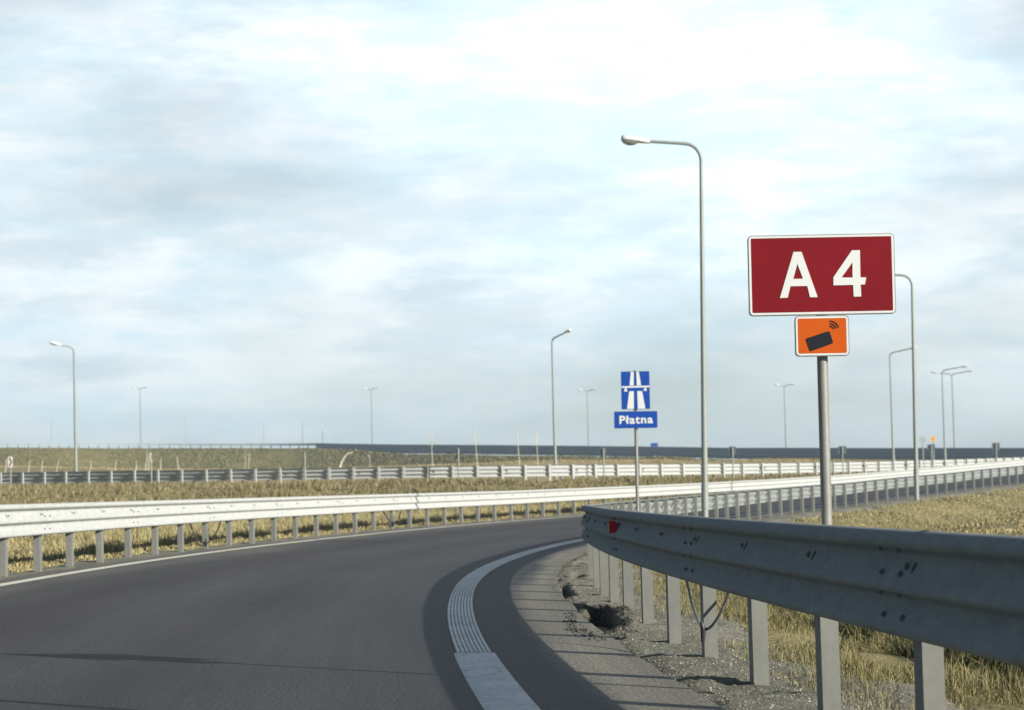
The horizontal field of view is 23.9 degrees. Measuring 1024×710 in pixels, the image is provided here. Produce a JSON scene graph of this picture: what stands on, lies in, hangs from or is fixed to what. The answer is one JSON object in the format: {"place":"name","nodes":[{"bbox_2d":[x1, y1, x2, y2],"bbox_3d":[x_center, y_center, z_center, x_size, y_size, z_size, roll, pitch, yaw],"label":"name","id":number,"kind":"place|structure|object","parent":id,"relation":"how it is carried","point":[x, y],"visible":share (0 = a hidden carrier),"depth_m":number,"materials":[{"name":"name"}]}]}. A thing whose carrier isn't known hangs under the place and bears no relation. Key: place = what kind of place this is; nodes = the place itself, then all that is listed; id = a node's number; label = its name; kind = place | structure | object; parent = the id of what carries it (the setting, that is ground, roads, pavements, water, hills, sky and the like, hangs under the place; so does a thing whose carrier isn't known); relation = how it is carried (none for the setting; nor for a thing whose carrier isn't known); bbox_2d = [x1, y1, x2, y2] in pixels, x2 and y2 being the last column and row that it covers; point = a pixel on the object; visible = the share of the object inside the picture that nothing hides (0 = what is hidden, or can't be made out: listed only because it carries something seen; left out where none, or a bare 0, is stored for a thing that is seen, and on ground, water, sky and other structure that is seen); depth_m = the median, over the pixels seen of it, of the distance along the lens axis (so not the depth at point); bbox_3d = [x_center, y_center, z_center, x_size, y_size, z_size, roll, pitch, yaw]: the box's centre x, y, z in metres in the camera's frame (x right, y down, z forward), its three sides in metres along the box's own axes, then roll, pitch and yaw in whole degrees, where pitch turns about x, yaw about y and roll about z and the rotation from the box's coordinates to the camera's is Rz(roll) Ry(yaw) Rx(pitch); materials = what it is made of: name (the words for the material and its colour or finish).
{"place":"outdoors","nodes":[
{"label":"outdoors","id":0,"kind":"place"},
{"bbox_2d":[8,497,656,572],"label":"dry grass","id":1,"kind":"structure","parent":0,"point":[20,554],"depth_m":37.47,"materials":[{"name":"beige plant"}]},
{"bbox_2d":[0,474,1023,709],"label":"road","id":2,"kind":"structure","parent":0,"point":[360,622],"depth_m":12.63,"materials":[{"name":"grey asphalt"}]},
{"bbox_2d":[0,485,919,585],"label":"edge line","id":3,"kind":"object","parent":2,"relation":"on","point":[36,578],"visible":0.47,"depth_m":26.14,"materials":[{"name":"paint"}]},
{"bbox_2d":[454,653,540,709],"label":"edge line","id":4,"kind":"object","parent":2,"relation":"on","point":[493,683],"visible":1,"depth_m":8.95,"materials":[{"name":"white paint"}]},
{"bbox_2d":[447,485,986,652],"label":"road edge line","id":5,"kind":"object","parent":2,"relation":"on","point":[468,618],"visible":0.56,"depth_m":13.33,"materials":[{"name":"white paint"}]},
{"bbox_2d":[448,480,1023,652],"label":"edge line ridges","id":6,"kind":"object","parent":2,"relation":"on","point":[477,574],"visible":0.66,"depth_m":15.64,"materials":[{"name":"white paint"}]},
{"bbox_2d":[0,448,1023,709],"bbox_3d":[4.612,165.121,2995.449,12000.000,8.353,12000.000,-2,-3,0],"label":"ground","id":7,"kind":"structure","parent":0,"point":[884,660],"depth_m":123.10,"materials":[{"name":"yellow plant"}]},
{"bbox_2d":[8,457,12,483],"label":"chevron sign","id":8,"kind":"object","parent":7,"relation":"on","point":[10,462],"visible":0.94,"depth_m":101.59,"materials":[{"name":"metal"}]},
{"bbox_2d":[50,341,77,471],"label":"street lamp","id":9,"kind":"object","parent":7,"relation":"on","point":[75,427],"visible":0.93,"depth_m":118.98,"materials":[{"name":"metal"}]},
{"bbox_2d":[132,387,146,447],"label":"street lamp","id":10,"kind":"object","parent":7,"relation":"on","point":[140,417],"visible":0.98,"depth_m":300.00,"materials":[{"name":"metal"}]},
{"bbox_2d":[150,453,151,481],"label":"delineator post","id":11,"kind":"object","parent":7,"relation":"on","point":[151,465],"visible":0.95,"depth_m":98.14,"materials":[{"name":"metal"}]},
{"bbox_2d":[0,443,317,447],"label":"guardrail","id":12,"kind":"object","parent":7,"relation":"on","point":[146,444],"visible":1,"depth_m":288.31,"materials":[{"name":"grey metal"}]},
{"bbox_2d":[0,513,585,579],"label":"gravel shoulder","id":13,"kind":"object","parent":7,"relation":"on","point":[81,564],"visible":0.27,"depth_m":28.68},
{"bbox_2d":[304,451,305,480],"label":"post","id":14,"kind":"object","parent":7,"relation":"on","point":[304,465],"visible":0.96,"depth_m":95.24,"materials":[{"name":"metal"}]},
{"bbox_2d":[339,452,352,467],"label":"bent stake","id":15,"kind":"object","parent":7,"relation":"on","point":[343,459],"visible":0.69,"depth_m":214.78,"materials":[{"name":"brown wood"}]},
{"bbox_2d":[363,387,378,443],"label":"street lamp","id":16,"kind":"object","parent":7,"relation":"on","point":[371,412],"visible":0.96,"depth_m":287.99,"materials":[{"name":"metal"}]},
{"bbox_2d":[0,472,857,520],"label":"rank grass","id":17,"kind":"structure","parent":7,"relation":"on","point":[254,490],"depth_m":83.10,"materials":[{"name":"beige plant"}]},
{"bbox_2d":[429,429,433,465],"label":"bare sapling","id":18,"kind":"object","parent":7,"relation":"on","point":[431,435],"visible":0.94,"depth_m":199.88,"materials":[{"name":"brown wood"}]},
{"bbox_2d":[2,471,873,484],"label":"guardrail","id":19,"kind":"object","parent":7,"relation":"on","point":[561,477],"visible":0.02,"depth_m":103.96,"materials":[{"name":"grey metal"}]},
{"bbox_2d":[456,448,459,477],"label":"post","id":20,"kind":"object","parent":7,"relation":"on","point":[458,452],"visible":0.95,"depth_m":94.31,"materials":[{"name":"metal"}]},
{"bbox_2d":[0,446,934,469],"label":"embankment grass","id":21,"kind":"structure","parent":7,"relation":"on","point":[503,459],"depth_m":277.98,"materials":[{"name":"beige plant"}]},
{"bbox_2d":[0,459,1023,576],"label":"guardrail","id":22,"kind":"object","parent":7,"relation":"on","point":[37,521],"visible":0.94,"depth_m":34.20,"materials":[{"name":"silver metal"}]},
{"bbox_2d":[190,521,220,546],"bbox_3d":[-3.796,2.178,29.882,0.414,0.384,0.053,-2,-3,0],"label":"cable","id":23,"kind":"object","parent":22,"relation":"attached to","point":[205,542],"visible":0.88,"depth_m":29.89,"materials":[{"name":"grey metal"}]},
{"bbox_2d":[383,511,400,526],"bbox_3d":[-2.094,2.768,41.739,0.370,0.391,0.059,-2,-3,0],"label":"cable","id":24,"kind":"object","parent":22,"relation":"attached to","point":[393,523],"visible":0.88,"depth_m":41.74,"materials":[{"name":"grey metal"}]},
{"bbox_2d":[0,457,1023,484],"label":"guardrail","id":25,"kind":"object","parent":7,"relation":"on","point":[503,471],"visible":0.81,"depth_m":98.43,"materials":[{"name":"grey metal"}]},
{"bbox_2d":[515,426,519,464],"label":"bare sapling","id":26,"kind":"object","parent":7,"relation":"on","point":[517,442],"visible":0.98,"depth_m":199.87,"materials":[{"name":"brown wood"}]},
{"bbox_2d":[534,428,537,462],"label":"bare sapling","id":27,"kind":"object","parent":7,"relation":"on","point":[536,443],"visible":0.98,"depth_m":199.87,"materials":[{"name":"brown wood"}]},
{"bbox_2d":[551,329,570,478],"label":"street lamp","id":28,"kind":"object","parent":7,"relation":"on","point":[554,422],"visible":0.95,"depth_m":120.95,"materials":[{"name":"metal"}]},
{"bbox_2d":[578,388,595,445],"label":"street lamp","id":29,"kind":"object","parent":7,"relation":"on","point":[587,411],"visible":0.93,"depth_m":253.98,"materials":[{"name":"metal"}]},
{"bbox_2d":[600,448,605,478],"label":"chevron sign","id":30,"kind":"object","parent":7,"relation":"on","point":[603,452],"visible":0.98,"depth_m":96.40,"materials":[{"name":"metal"}]},
{"bbox_2d":[614,370,657,511],"bbox_3d":[1.630,1.549,31.446,0.566,2.706,0.072,-2,-3,0],"label":"motorway sign","id":31,"kind":"object","parent":7,"relation":"on","point":[635,390],"visible":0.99,"depth_m":31.46,"materials":[{"name":"metal"}]},
{"bbox_2d":[621,135,708,516],"bbox_3d":[2.533,-0.163,40.068,1.387,7.024,0.220,0,-3,0],"label":"street lamp","id":32,"kind":"object","parent":7,"relation":"on","point":[631,140],"visible":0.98,"depth_m":40.05,"materials":[{"name":"metal"}]},
{"bbox_2d":[317,443,1023,459],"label":"road barrier","id":33,"kind":"object","parent":7,"relation":"on","point":[850,454],"visible":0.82,"depth_m":230.20,"materials":[{"name":"grey metal"}]},
{"bbox_2d":[729,446,735,476],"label":"chevron sign","id":34,"kind":"object","parent":7,"relation":"on","point":[732,450],"visible":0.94,"depth_m":101.99,"materials":[{"name":"metal"}]},
{"bbox_2d":[557,553,964,709],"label":"gravel shoulder","id":35,"kind":"object","parent":7,"relation":"on","point":[607,618],"visible":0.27,"depth_m":10.21},
{"bbox_2d":[552,577,639,643],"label":"asphalt crumbs","id":36,"kind":"object","parent":35,"relation":"on","point":[574,624],"visible":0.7,"depth_m":12.89,"materials":[{"name":"black asphalt"}]},
{"bbox_2d":[557,555,966,709],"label":"gravel stones","id":37,"kind":"object","parent":35,"relation":"on","point":[771,705],"visible":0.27,"depth_m":10.02,"materials":[{"name":"grey gravel"}]},
{"bbox_2d":[774,383,793,447],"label":"street lamp","id":38,"kind":"object","parent":7,"relation":"on","point":[785,413],"visible":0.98,"depth_m":232.90,"materials":[{"name":"metal"}]},
{"bbox_2d":[580,465,1023,709],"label":"guardrail","id":39,"kind":"object","parent":7,"relation":"on","point":[932,595],"visible":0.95,"depth_m":7.71,"materials":[{"name":"grey metal"}]},
{"bbox_2d":[686,581,729,642],"bbox_3d":[0.868,1.096,10.716,0.162,0.300,0.884,-2,-3,0],"label":"cable","id":40,"kind":"object","parent":39,"relation":"hanging from","point":[703,629],"visible":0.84,"depth_m":10.29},
{"bbox_2d":[747,233,895,524],"bbox_3d":[1.111,0.574,8.468,0.517,2.001,0.067,-2,-3,0],"label":"route sign","id":41,"kind":"object","parent":7,"relation":"on","point":[830,281],"visible":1,"depth_m":8.48,"materials":[{"name":"metal"}]},
{"bbox_2d":[838,446,845,473],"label":"chevron sign","id":42,"kind":"object","parent":7,"relation":"on","point":[842,450],"visible":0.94,"depth_m":108.85,"materials":[{"name":"metal"}]},
{"bbox_2d":[744,483,1023,521],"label":"gravel shoulder","id":43,"kind":"object","parent":7,"relation":"on","point":[810,514],"visible":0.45,"depth_m":63.18},
{"bbox_2d":[889,346,915,460],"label":"street lamp","id":44,"kind":"object","parent":7,"relation":"on","point":[892,435],"visible":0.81,"depth_m":145.94,"materials":[{"name":"metal"}]},
{"bbox_2d":[789,485,1023,535],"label":"dry grass","id":45,"kind":"structure","parent":7,"relation":"on","point":[960,528],"depth_m":55.39,"materials":[{"name":"beige plant"}]},
{"bbox_2d":[895,274,918,500],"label":"street lamp","id":46,"kind":"object","parent":7,"relation":"on","point":[916,470],"visible":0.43,"depth_m":66.47,"materials":[{"name":"metal"}]},
{"bbox_2d":[919,437,925,459],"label":"stop sign","id":47,"kind":"object","parent":7,"relation":"on","point":[922,440],"visible":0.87,"depth_m":135.85,"materials":[{"name":"metal"}]},
{"bbox_2d":[927,444,934,466],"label":"chevron sign","id":48,"kind":"object","parent":7,"relation":"on","point":[930,447],"visible":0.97,"depth_m":115.52,"materials":[{"name":"metal"}]},
{"bbox_2d":[931,435,935,459],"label":"warning sign","id":49,"kind":"object","parent":7,"relation":"on","point":[933,439],"visible":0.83,"depth_m":149.84,"materials":[{"name":"metal"}]},
{"bbox_2d":[931,370,972,447],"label":"street lamp","id":50,"kind":"object","parent":7,"relation":"on","point":[953,401],"visible":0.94,"depth_m":202.96,"materials":[{"name":"metal"}]},
{"bbox_2d":[941,365,967,458],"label":"street lamp","id":51,"kind":"object","parent":7,"relation":"on","point":[964,366],"visible":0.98,"depth_m":186.89,"materials":[{"name":"metal"}]},
{"bbox_2d":[992,443,999,460],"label":"chevron sign","id":52,"kind":"object","parent":7,"relation":"on","point":[996,446],"visible":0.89,"depth_m":120.88,"materials":[{"name":"metal"}]},
{"bbox_2d":[0,0,1023,459],"label":"sky","id":53,"kind":"structure","parent":0,"point":[246,215],"materials":[{"name":"white"}]},
{"bbox_2d":[598,560,1023,709],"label":"dry grass","id":54,"kind":"structure","parent":0,"point":[957,680],"depth_m":10.32,"materials":[{"name":"plant"}]}
]}

